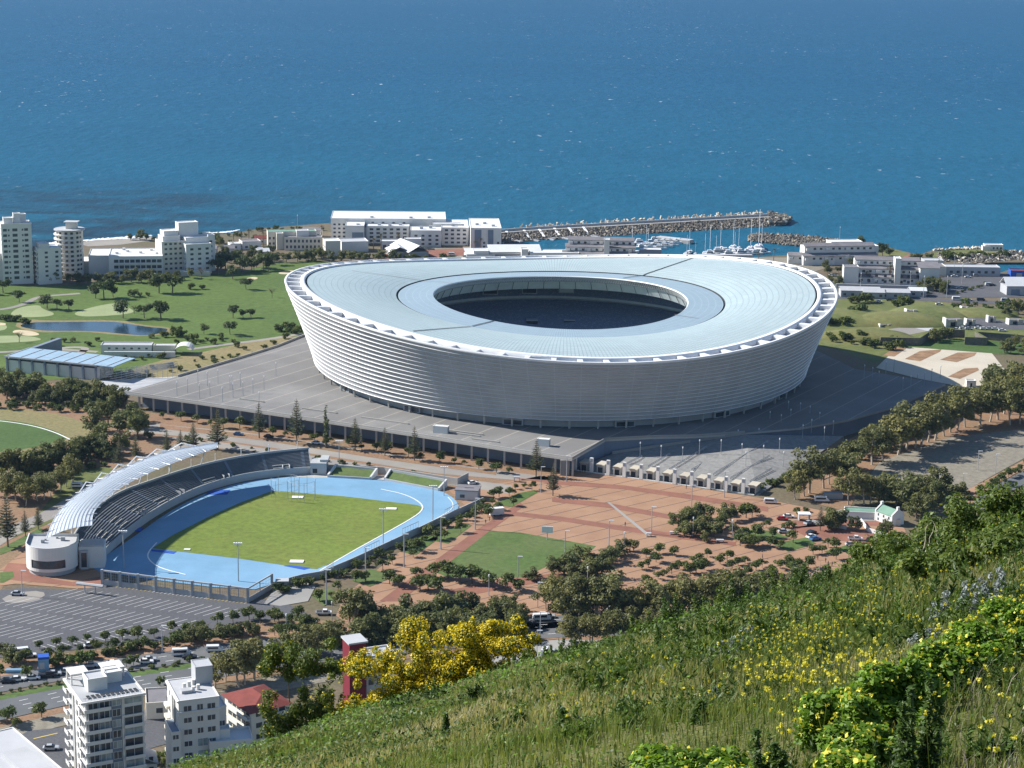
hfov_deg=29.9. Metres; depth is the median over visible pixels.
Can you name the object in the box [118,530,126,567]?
flood mast
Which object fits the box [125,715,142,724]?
window
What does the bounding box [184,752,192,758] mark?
window
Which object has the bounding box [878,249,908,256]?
shore grass
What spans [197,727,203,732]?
window
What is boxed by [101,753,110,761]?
window
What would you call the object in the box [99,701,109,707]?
window
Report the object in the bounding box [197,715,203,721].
window
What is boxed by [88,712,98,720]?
window
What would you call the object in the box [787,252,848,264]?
marina flats
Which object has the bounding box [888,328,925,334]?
fort apron
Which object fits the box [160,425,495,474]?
promenade red strip
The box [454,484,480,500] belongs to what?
equipment building
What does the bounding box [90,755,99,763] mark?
window
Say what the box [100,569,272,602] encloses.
boundary wall
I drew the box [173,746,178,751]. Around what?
window
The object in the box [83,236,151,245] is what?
pebble beach
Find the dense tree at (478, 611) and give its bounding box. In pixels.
[463,605,483,616]
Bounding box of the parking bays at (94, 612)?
[2,597,195,625]
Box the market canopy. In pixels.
[5,668,21,672]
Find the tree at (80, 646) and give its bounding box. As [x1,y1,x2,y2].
[76,644,83,650]
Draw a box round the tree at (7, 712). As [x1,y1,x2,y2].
[0,704,16,723]
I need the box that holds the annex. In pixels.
[844,506,900,525]
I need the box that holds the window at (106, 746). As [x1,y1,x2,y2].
[101,742,110,750]
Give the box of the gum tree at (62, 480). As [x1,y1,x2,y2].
[50,469,72,491]
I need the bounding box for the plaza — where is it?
[336,469,906,638]
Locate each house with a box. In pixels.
[145,687,166,719]
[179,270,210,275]
[220,245,234,252]
[228,241,240,249]
[239,238,260,249]
[254,235,266,243]
[256,248,269,254]
[302,227,322,234]
[874,501,903,525]
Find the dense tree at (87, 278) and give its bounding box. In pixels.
[83,273,92,281]
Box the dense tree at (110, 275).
[105,272,117,280]
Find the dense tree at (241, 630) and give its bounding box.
[235,621,245,636]
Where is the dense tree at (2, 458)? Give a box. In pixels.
[0,450,9,470]
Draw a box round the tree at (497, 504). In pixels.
[495,502,503,506]
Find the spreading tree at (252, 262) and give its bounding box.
[247,258,259,270]
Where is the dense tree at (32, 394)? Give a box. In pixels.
[27,389,40,401]
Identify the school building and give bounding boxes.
[267,229,315,249]
[284,235,321,249]
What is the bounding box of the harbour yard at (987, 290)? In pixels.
[926,273,1023,296]
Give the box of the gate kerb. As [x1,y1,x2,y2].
[571,469,753,494]
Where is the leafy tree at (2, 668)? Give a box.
[0,664,5,673]
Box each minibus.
[14,646,31,651]
[172,647,190,656]
[532,612,550,620]
[814,495,828,501]
[952,296,961,299]
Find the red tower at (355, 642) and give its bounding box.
[341,633,393,707]
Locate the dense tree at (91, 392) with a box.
[82,385,100,400]
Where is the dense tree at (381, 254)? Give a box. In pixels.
[374,248,388,258]
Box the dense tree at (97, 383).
[90,378,105,399]
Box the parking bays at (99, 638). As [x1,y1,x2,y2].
[43,627,170,647]
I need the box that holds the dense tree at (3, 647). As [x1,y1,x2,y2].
[0,642,9,659]
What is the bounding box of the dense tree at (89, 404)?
[82,397,95,415]
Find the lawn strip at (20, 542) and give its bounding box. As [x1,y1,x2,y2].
[0,528,43,554]
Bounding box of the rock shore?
[933,246,1023,263]
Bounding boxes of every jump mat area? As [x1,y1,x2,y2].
[151,549,176,553]
[205,490,229,494]
[285,565,309,569]
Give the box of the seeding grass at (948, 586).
[766,538,1023,622]
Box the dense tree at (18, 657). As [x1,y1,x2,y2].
[13,649,25,665]
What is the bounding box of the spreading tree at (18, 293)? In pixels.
[12,290,24,301]
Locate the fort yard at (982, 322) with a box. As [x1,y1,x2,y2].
[956,318,1023,329]
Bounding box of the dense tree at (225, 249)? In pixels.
[220,244,229,253]
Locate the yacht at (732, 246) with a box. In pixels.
[729,234,735,249]
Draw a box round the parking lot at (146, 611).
[0,585,308,656]
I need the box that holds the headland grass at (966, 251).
[933,249,997,256]
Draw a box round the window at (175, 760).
[173,758,179,763]
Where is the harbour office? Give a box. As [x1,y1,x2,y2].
[921,258,1000,275]
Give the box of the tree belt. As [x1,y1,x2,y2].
[0,618,348,691]
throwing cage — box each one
[271,474,299,499]
[287,476,315,499]
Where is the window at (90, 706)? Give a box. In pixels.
[88,703,97,709]
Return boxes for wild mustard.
[504,617,758,735]
[718,580,894,760]
[838,516,1023,683]
[919,600,1023,767]
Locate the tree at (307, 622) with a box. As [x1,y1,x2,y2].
[303,620,313,625]
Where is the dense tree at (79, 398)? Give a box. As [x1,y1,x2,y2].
[72,391,89,407]
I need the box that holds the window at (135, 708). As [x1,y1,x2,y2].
[124,704,141,714]
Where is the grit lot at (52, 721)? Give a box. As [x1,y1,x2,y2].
[0,713,69,733]
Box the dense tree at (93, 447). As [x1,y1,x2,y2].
[89,440,98,455]
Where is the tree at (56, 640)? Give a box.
[51,637,61,643]
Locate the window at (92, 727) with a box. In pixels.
[88,723,98,730]
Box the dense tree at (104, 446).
[94,438,115,458]
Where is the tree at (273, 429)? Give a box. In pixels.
[267,426,277,434]
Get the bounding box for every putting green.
[0,325,6,330]
[0,336,40,342]
[11,305,53,316]
[75,303,132,315]
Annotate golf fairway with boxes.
[0,262,332,381]
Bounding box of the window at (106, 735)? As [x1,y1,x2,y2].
[100,732,110,739]
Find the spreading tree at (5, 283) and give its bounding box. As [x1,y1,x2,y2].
[0,279,12,292]
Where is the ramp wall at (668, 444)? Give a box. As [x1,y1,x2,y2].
[612,432,744,453]
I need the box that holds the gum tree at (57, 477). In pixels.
[43,472,60,495]
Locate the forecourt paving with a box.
[0,532,100,587]
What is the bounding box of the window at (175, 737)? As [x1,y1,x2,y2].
[173,734,178,739]
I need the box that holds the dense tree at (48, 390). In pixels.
[37,385,50,395]
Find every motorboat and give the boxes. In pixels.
[634,238,648,243]
[644,242,655,246]
[650,239,660,244]
[656,244,666,248]
[661,241,672,246]
[668,241,678,245]
[672,238,681,243]
[713,247,724,253]
[720,249,738,253]
[733,248,749,253]
[750,249,762,254]
[760,249,770,253]
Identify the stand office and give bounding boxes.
[310,455,329,474]
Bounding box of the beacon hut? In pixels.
[981,243,1003,250]
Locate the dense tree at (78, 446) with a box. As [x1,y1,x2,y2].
[68,437,85,456]
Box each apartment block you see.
[0,727,60,767]
[32,241,61,284]
[84,248,162,276]
[155,220,214,273]
[164,658,226,767]
[209,723,252,754]
[221,684,292,743]
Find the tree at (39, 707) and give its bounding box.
[31,701,47,716]
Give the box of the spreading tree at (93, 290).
[87,285,100,297]
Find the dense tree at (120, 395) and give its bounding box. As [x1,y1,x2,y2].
[108,390,125,401]
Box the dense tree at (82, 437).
[74,434,98,445]
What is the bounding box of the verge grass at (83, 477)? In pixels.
[12,466,112,538]
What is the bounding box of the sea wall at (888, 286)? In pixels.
[836,283,933,290]
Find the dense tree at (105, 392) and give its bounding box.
[97,385,114,401]
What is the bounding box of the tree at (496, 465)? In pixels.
[489,462,502,472]
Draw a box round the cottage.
[145,747,158,767]
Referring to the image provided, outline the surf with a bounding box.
[49,229,239,243]
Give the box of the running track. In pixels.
[94,477,458,588]
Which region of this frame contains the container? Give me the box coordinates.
[489,506,503,515]
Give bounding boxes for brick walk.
[380,503,522,600]
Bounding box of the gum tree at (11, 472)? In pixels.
[2,467,24,483]
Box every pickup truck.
[38,670,55,677]
[80,661,97,667]
[316,608,331,614]
[848,535,862,540]
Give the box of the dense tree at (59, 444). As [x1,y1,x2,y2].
[51,437,73,465]
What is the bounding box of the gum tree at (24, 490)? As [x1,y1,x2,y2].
[14,482,37,505]
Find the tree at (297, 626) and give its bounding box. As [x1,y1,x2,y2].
[294,623,300,631]
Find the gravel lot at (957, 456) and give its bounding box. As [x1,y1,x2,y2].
[870,429,1023,488]
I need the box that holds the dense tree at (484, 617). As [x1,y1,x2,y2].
[475,611,490,630]
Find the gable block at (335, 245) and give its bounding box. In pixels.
[323,238,368,255]
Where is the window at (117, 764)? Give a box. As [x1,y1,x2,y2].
[114,761,122,767]
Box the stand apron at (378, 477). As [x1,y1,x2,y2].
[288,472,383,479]
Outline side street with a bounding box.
[22,695,224,767]
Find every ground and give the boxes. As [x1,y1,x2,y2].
[0,223,1023,767]
[0,382,559,589]
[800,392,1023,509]
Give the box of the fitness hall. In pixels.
[4,338,134,379]
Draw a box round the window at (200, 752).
[198,749,208,756]
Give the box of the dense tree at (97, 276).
[93,272,103,281]
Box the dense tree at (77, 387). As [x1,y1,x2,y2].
[72,384,84,395]
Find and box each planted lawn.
[312,589,339,605]
[353,569,388,586]
[400,534,436,554]
[430,525,471,542]
[493,490,536,506]
[749,530,786,540]
[774,538,815,550]
[824,545,849,554]
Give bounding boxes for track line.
[147,543,185,574]
[320,489,422,570]
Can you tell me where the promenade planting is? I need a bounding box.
[163,436,511,493]
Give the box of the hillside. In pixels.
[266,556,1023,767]
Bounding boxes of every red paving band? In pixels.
[448,573,569,596]
[511,512,735,545]
[517,478,767,511]
[552,497,678,518]
[790,525,874,542]
[793,518,880,527]
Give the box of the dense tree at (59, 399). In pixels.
[50,390,66,403]
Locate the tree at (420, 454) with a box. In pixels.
[415,452,424,459]
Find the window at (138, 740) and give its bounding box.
[125,736,142,746]
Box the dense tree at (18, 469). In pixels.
[2,450,23,472]
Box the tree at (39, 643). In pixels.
[34,640,43,646]
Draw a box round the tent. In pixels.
[798,511,810,520]
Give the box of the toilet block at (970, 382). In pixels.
[965,379,975,386]
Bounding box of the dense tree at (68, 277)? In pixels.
[65,273,76,283]
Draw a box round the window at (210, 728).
[207,725,215,731]
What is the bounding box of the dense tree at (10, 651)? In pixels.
[1,644,16,663]
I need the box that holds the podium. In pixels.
[124,334,945,475]
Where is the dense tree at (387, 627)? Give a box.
[379,619,390,638]
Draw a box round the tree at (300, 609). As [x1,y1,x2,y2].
[290,605,304,618]
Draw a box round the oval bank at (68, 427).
[0,408,89,452]
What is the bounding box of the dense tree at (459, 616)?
[451,611,470,624]
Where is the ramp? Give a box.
[577,435,843,495]
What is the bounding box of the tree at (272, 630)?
[268,624,278,635]
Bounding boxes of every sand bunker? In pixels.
[13,330,38,335]
[279,271,291,273]
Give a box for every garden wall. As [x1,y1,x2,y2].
[327,465,468,484]
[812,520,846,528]
[861,518,883,534]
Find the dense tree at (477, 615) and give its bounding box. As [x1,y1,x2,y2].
[468,611,478,619]
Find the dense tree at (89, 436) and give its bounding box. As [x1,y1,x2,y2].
[85,432,108,446]
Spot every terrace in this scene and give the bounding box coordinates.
[327,464,377,479]
[384,469,446,490]
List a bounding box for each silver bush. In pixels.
[701,686,729,698]
[709,624,764,656]
[907,625,944,646]
[926,581,986,620]
[968,565,1023,604]
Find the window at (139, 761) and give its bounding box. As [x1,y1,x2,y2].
[126,757,143,767]
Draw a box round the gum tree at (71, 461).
[53,453,83,481]
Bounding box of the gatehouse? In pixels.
[275,578,288,586]
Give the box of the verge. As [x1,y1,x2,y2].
[219,668,402,691]
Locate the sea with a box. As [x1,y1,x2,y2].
[0,0,1023,272]
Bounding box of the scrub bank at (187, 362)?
[125,337,294,378]
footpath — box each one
[0,609,693,675]
[0,636,607,726]
[959,461,1023,502]
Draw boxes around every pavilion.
[381,237,420,249]
[386,243,406,256]
[390,238,429,257]
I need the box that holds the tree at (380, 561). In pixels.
[374,558,390,569]
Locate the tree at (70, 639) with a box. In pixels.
[66,636,78,644]
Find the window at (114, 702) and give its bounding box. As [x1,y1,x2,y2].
[112,699,120,705]
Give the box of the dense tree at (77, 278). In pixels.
[73,271,81,284]
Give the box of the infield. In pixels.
[153,491,423,568]
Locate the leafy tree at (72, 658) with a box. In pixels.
[66,650,82,664]
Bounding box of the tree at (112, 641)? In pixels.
[103,637,118,646]
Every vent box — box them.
[433,424,448,433]
[537,437,550,446]
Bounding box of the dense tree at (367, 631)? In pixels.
[361,611,379,637]
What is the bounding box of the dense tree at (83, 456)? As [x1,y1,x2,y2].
[79,445,94,461]
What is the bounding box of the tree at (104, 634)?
[99,630,110,640]
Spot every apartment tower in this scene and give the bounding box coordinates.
[0,212,33,284]
[63,660,146,767]
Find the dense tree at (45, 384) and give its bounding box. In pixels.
[38,382,52,391]
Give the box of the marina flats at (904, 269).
[842,256,939,285]
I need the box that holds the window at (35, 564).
[32,560,64,568]
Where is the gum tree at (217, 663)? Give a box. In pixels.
[206,650,233,687]
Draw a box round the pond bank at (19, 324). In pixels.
[16,319,169,335]
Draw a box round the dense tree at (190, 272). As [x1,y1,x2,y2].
[186,267,193,274]
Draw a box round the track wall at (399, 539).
[273,497,483,588]
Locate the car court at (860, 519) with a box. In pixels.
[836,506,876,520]
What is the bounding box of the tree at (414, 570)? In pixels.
[409,567,424,573]
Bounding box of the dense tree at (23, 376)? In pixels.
[17,371,36,395]
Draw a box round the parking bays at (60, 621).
[0,609,130,632]
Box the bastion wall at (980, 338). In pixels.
[880,329,1023,345]
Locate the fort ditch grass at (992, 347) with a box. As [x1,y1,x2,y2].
[901,339,1023,354]
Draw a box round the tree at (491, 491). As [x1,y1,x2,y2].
[487,489,496,497]
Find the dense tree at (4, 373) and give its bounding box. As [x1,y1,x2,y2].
[0,369,14,383]
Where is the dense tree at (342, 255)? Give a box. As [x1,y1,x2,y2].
[336,250,346,260]
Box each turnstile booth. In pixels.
[579,458,589,470]
[596,461,605,472]
[612,463,622,475]
[629,465,638,477]
[645,467,655,479]
[662,469,672,481]
[679,472,689,483]
[696,474,706,486]
[713,477,723,489]
[730,479,741,491]
[748,481,760,493]
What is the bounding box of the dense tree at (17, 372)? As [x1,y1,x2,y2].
[12,368,25,380]
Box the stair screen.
[100,361,177,381]
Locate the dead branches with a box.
[923,522,949,553]
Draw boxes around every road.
[0,441,199,544]
[838,295,1023,303]
[968,471,1023,509]
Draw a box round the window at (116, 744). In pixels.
[113,740,121,748]
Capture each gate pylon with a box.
[574,459,576,470]
[589,457,593,472]
[606,460,609,475]
[622,462,626,477]
[639,464,642,479]
[656,466,659,480]
[672,469,676,484]
[689,471,693,486]
[706,473,710,489]
[723,476,727,492]
[741,478,745,494]
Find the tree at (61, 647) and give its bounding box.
[55,644,70,653]
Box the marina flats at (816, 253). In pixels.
[800,239,878,264]
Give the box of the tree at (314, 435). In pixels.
[308,433,319,439]
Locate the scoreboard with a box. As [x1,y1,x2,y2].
[542,526,552,539]
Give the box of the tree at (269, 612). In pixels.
[265,606,279,621]
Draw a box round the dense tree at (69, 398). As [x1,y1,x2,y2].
[65,386,77,401]
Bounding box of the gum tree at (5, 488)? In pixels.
[0,479,18,502]
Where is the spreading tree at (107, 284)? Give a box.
[90,278,116,297]
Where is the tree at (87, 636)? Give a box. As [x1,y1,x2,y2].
[83,633,91,639]
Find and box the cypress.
[322,405,329,447]
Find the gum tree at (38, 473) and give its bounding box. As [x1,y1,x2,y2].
[32,471,52,478]
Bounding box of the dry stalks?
[942,598,1023,767]
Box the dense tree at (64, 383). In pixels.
[60,377,69,385]
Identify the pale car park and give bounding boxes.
[454,640,596,662]
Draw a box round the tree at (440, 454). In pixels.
[435,450,446,462]
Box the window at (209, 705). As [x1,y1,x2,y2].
[207,702,215,708]
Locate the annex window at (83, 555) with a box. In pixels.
[81,553,86,566]
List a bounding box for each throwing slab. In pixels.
[289,560,303,562]
[386,507,396,509]
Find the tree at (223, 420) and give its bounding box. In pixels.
[217,417,228,427]
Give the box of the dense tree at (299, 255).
[291,249,302,261]
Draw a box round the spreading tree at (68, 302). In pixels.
[63,299,73,308]
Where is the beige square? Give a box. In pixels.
[876,347,1003,387]
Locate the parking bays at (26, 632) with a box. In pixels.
[0,624,61,640]
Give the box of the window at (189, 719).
[184,717,191,723]
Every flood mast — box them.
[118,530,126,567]
[233,542,241,580]
[379,508,386,542]
[429,485,436,519]
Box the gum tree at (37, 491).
[22,476,45,500]
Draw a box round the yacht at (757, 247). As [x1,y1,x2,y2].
[753,209,762,251]
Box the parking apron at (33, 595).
[2,591,44,602]
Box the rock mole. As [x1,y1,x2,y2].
[747,232,838,246]
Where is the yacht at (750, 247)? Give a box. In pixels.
[746,223,753,250]
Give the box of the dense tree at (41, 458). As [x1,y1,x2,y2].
[23,455,45,474]
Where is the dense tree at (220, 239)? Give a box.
[216,235,223,243]
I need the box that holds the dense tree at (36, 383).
[20,371,43,392]
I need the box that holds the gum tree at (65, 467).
[54,464,74,486]
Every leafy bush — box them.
[626,738,750,767]
[707,752,792,767]
[792,678,887,753]
[812,747,884,767]
[815,717,919,767]
[849,652,951,728]
[905,632,981,690]
[934,614,1023,676]
[977,593,1023,632]
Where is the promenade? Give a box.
[128,423,547,480]
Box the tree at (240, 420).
[234,416,246,427]
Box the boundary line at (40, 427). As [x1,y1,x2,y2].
[4,421,69,439]
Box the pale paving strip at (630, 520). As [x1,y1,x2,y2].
[607,502,648,534]
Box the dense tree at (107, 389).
[101,384,119,401]
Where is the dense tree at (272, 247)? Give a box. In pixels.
[266,245,275,252]
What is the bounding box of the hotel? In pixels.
[331,211,501,247]
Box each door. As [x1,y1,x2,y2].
[750,488,754,493]
[1011,289,1019,294]
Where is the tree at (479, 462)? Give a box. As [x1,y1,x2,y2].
[475,458,485,465]
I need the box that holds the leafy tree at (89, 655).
[77,650,94,662]
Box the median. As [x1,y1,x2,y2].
[0,638,433,699]
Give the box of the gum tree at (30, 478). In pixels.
[22,476,36,487]
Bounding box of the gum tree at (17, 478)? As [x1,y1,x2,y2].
[0,475,25,500]
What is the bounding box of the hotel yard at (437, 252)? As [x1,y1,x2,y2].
[384,248,464,258]
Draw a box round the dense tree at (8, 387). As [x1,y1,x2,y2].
[0,374,16,398]
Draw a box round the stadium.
[284,254,838,428]
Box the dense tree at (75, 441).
[70,439,90,455]
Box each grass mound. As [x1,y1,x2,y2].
[822,329,912,340]
[827,308,875,326]
[862,311,944,327]
[890,305,967,318]
[951,307,1019,318]
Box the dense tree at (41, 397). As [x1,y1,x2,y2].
[33,388,51,404]
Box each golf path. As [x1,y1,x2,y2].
[0,293,79,309]
[0,349,97,352]
[62,346,88,352]
[187,333,301,349]
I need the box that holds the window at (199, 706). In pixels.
[197,703,202,709]
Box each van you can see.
[71,482,83,487]
[206,644,222,651]
[764,497,776,503]
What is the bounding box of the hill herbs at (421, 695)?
[168,516,1023,767]
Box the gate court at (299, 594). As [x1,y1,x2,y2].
[264,583,315,605]
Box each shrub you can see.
[1,314,10,320]
[6,402,17,408]
[9,398,20,403]
[11,315,21,320]
[21,400,31,407]
[33,402,41,410]
[46,401,55,408]
[46,464,54,471]
[49,655,60,666]
[53,403,64,411]
[54,650,67,663]
[64,401,74,407]
[70,403,79,411]
[85,461,95,468]
[101,646,109,655]
[104,646,117,656]
[115,644,127,655]
[120,640,135,650]
[127,288,138,295]
[127,638,140,649]
[143,430,154,437]
[152,641,159,647]
[156,351,165,357]
[156,749,165,763]
[159,331,168,336]
[160,635,169,644]
[160,752,165,765]
[169,326,182,336]
[169,628,185,639]
[187,282,195,288]
[188,333,198,339]
[209,338,216,343]
[211,358,218,363]
[234,341,240,346]
[271,580,289,591]
[274,324,284,330]
[281,321,295,328]
[282,332,289,338]
[282,585,291,591]
[291,327,299,333]
[291,577,301,586]
[294,324,302,332]
[295,576,309,586]
[307,575,315,584]
[319,574,327,580]
[327,569,337,576]
[338,568,348,576]
[350,557,362,568]
[362,559,371,566]
[368,554,376,560]
[369,730,379,738]
[373,546,386,557]
[389,691,420,708]
[394,542,402,549]
[400,537,412,549]
[420,535,428,540]
[421,522,434,534]
[424,675,448,700]
[438,517,452,526]
[439,253,447,256]
[440,712,450,734]
[455,513,464,519]
[466,682,483,702]
[470,502,482,512]
[480,503,495,509]
[510,709,526,726]
[511,648,532,663]
[543,636,566,657]
[553,704,570,731]
[560,607,572,615]
[571,636,607,653]
[592,672,604,686]
[610,699,629,715]
[611,668,623,684]
[627,610,662,634]
[659,593,699,624]
[690,699,708,724]
[691,582,743,615]
[724,574,759,605]
[749,728,789,767]
[759,564,808,594]
[765,478,775,486]
[769,478,780,484]
[779,472,788,481]
[781,521,790,527]
[791,563,827,590]
[818,558,849,583]
[829,318,837,323]
[830,336,837,341]
[837,317,846,324]
[838,332,851,340]
[844,316,854,322]
[844,541,891,569]
[847,296,856,302]
[848,302,867,310]
[854,294,866,302]
[856,329,868,334]
[861,292,874,301]
[865,529,924,557]
[866,339,878,347]
[882,341,894,349]
[885,341,897,350]
[891,299,900,305]
[894,547,939,581]
[894,677,946,767]
[895,339,905,346]
[896,294,910,305]
[906,299,914,304]
[909,499,984,552]
[920,537,989,573]
[937,491,1005,544]
[941,252,955,258]
[956,252,965,256]
[966,524,1023,558]
[972,732,1017,767]
[973,479,1023,530]
[998,249,1007,255]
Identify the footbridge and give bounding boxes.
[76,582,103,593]
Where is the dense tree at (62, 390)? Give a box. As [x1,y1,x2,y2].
[51,384,66,398]
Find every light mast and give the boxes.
[326,569,330,604]
[365,547,369,580]
[403,534,408,566]
[440,517,444,549]
[475,498,479,529]
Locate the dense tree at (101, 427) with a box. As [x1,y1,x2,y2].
[92,420,110,434]
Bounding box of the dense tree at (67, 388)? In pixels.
[55,382,75,399]
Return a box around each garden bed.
[883,347,905,355]
[906,349,940,360]
[940,352,976,361]
[948,368,978,378]
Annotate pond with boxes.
[21,322,166,334]
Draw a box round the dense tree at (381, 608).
[368,603,386,616]
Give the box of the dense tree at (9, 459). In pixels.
[1,448,34,470]
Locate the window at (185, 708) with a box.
[183,705,191,711]
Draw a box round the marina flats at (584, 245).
[562,236,661,254]
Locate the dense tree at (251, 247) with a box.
[249,244,257,255]
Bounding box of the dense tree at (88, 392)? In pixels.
[78,388,94,400]
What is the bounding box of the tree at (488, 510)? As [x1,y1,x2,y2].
[484,507,492,513]
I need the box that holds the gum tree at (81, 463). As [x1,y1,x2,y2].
[61,458,83,481]
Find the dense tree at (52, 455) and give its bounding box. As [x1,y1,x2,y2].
[42,442,62,464]
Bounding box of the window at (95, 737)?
[89,734,98,741]
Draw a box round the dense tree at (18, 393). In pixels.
[9,385,23,398]
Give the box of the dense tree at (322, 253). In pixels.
[316,249,327,257]
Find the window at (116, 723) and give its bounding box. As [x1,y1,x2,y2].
[113,719,120,727]
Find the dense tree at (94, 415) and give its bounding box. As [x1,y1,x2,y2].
[80,405,105,430]
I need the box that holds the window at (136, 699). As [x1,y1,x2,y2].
[124,696,141,704]
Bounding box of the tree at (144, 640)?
[139,635,151,648]
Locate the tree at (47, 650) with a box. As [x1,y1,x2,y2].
[43,647,54,655]
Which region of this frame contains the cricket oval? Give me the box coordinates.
[0,420,65,451]
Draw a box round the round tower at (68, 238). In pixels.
[54,220,84,276]
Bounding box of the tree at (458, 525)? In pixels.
[454,521,467,528]
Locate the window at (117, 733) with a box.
[113,729,121,737]
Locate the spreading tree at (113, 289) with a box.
[108,286,117,292]
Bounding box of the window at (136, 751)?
[126,747,143,756]
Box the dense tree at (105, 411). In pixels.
[95,398,119,423]
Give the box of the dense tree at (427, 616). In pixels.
[419,611,434,637]
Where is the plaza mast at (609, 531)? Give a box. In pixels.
[608,520,613,547]
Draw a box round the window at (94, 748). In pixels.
[89,744,99,752]
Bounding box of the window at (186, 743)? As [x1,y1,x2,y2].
[184,740,192,746]
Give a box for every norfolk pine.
[0,494,18,546]
[19,510,31,536]
[32,506,43,528]
[111,440,125,466]
[130,434,141,460]
[160,429,172,449]
[176,432,184,447]
[187,422,199,444]
[207,410,227,449]
[251,404,267,437]
[287,398,306,443]
[345,419,362,449]
[378,428,392,455]
[408,426,420,460]
[525,441,545,476]
[546,462,561,495]
[815,507,826,530]
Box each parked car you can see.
[0,677,15,683]
[10,590,24,595]
[10,675,24,681]
[25,674,40,680]
[28,652,36,656]
[42,743,59,750]
[49,670,61,676]
[60,667,67,673]
[82,641,91,647]
[140,658,153,664]
[142,655,156,661]
[182,653,196,659]
[233,431,243,435]
[263,434,273,437]
[311,440,321,444]
[467,480,478,484]
[525,619,534,624]
[777,516,787,520]
[778,528,789,533]
[783,513,794,517]
[803,520,812,524]
[805,529,816,533]
[805,533,816,537]
[809,536,821,540]
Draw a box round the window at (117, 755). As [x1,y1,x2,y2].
[114,751,121,759]
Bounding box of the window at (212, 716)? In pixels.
[207,714,215,720]
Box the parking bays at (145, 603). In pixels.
[52,589,236,616]
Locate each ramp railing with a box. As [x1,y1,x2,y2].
[669,446,705,468]
[713,441,767,474]
[730,456,769,478]
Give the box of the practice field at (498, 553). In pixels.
[438,531,594,576]
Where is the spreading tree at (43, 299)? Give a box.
[38,294,52,308]
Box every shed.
[839,286,879,296]
[862,288,884,298]
[880,288,910,298]
[907,287,926,296]
[1000,277,1023,294]
[1008,268,1023,276]
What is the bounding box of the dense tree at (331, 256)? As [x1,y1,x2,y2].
[326,250,336,261]
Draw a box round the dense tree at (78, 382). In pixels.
[64,377,89,390]
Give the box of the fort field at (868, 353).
[818,299,1023,363]
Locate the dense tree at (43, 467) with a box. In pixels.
[30,457,48,472]
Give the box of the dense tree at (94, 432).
[89,429,109,442]
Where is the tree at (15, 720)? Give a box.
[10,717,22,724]
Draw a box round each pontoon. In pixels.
[501,227,598,243]
[655,236,693,243]
[695,254,752,256]
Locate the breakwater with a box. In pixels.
[501,210,792,243]
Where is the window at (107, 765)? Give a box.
[101,763,111,767]
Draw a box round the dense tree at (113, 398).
[104,394,122,409]
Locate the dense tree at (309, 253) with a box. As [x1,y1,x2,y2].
[301,247,314,260]
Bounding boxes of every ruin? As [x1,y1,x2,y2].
[904,308,916,311]
[942,317,963,326]
[964,318,975,325]
[986,315,995,321]
[1006,318,1023,324]
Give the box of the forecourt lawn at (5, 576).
[0,572,13,582]
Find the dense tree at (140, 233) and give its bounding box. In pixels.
[134,229,144,238]
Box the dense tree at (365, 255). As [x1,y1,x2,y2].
[360,253,368,259]
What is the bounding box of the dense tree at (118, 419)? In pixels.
[109,410,129,435]
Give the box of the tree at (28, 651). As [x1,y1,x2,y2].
[23,648,31,657]
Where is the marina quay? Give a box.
[385,247,834,270]
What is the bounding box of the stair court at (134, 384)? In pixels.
[101,376,176,390]
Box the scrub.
[187,503,1023,767]
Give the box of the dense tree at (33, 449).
[29,441,49,456]
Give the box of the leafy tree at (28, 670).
[20,665,32,674]
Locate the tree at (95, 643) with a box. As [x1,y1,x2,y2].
[89,638,103,648]
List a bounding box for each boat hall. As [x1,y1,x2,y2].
[464,248,490,256]
[472,244,540,255]
[521,247,578,255]
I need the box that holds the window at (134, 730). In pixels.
[125,726,142,735]
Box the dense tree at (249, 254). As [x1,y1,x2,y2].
[245,250,253,256]
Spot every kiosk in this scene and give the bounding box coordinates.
[38,653,48,671]
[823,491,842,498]
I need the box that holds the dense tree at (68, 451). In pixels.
[58,448,79,463]
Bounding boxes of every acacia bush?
[255,635,342,742]
[319,672,358,719]
[331,642,454,718]
[378,615,508,696]
[442,612,543,682]
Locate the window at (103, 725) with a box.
[100,721,109,729]
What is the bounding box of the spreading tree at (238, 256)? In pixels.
[233,253,244,270]
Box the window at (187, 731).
[184,729,191,734]
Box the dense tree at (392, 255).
[387,248,397,258]
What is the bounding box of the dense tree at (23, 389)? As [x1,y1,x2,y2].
[13,377,28,397]
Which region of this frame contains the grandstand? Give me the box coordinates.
[44,441,310,554]
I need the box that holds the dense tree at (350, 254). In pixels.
[345,250,356,258]
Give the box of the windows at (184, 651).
[174,648,188,652]
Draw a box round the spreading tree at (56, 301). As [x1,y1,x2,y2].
[48,299,62,305]
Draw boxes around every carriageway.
[0,614,642,691]
[0,621,621,719]
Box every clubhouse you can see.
[25,533,105,575]
[100,342,194,357]
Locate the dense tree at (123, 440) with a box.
[109,430,132,451]
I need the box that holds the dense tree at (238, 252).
[231,249,242,254]
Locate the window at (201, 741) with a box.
[198,737,207,746]
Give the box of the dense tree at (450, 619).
[431,617,451,630]
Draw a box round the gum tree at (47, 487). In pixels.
[33,475,56,499]
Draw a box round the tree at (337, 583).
[332,580,341,589]
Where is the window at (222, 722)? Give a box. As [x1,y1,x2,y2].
[220,720,224,725]
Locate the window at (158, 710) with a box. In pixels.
[156,708,162,712]
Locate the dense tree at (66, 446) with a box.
[60,441,71,450]
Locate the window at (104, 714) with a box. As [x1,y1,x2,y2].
[99,710,109,718]
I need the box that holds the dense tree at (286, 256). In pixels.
[280,251,291,261]
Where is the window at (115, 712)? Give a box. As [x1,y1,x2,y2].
[112,708,120,716]

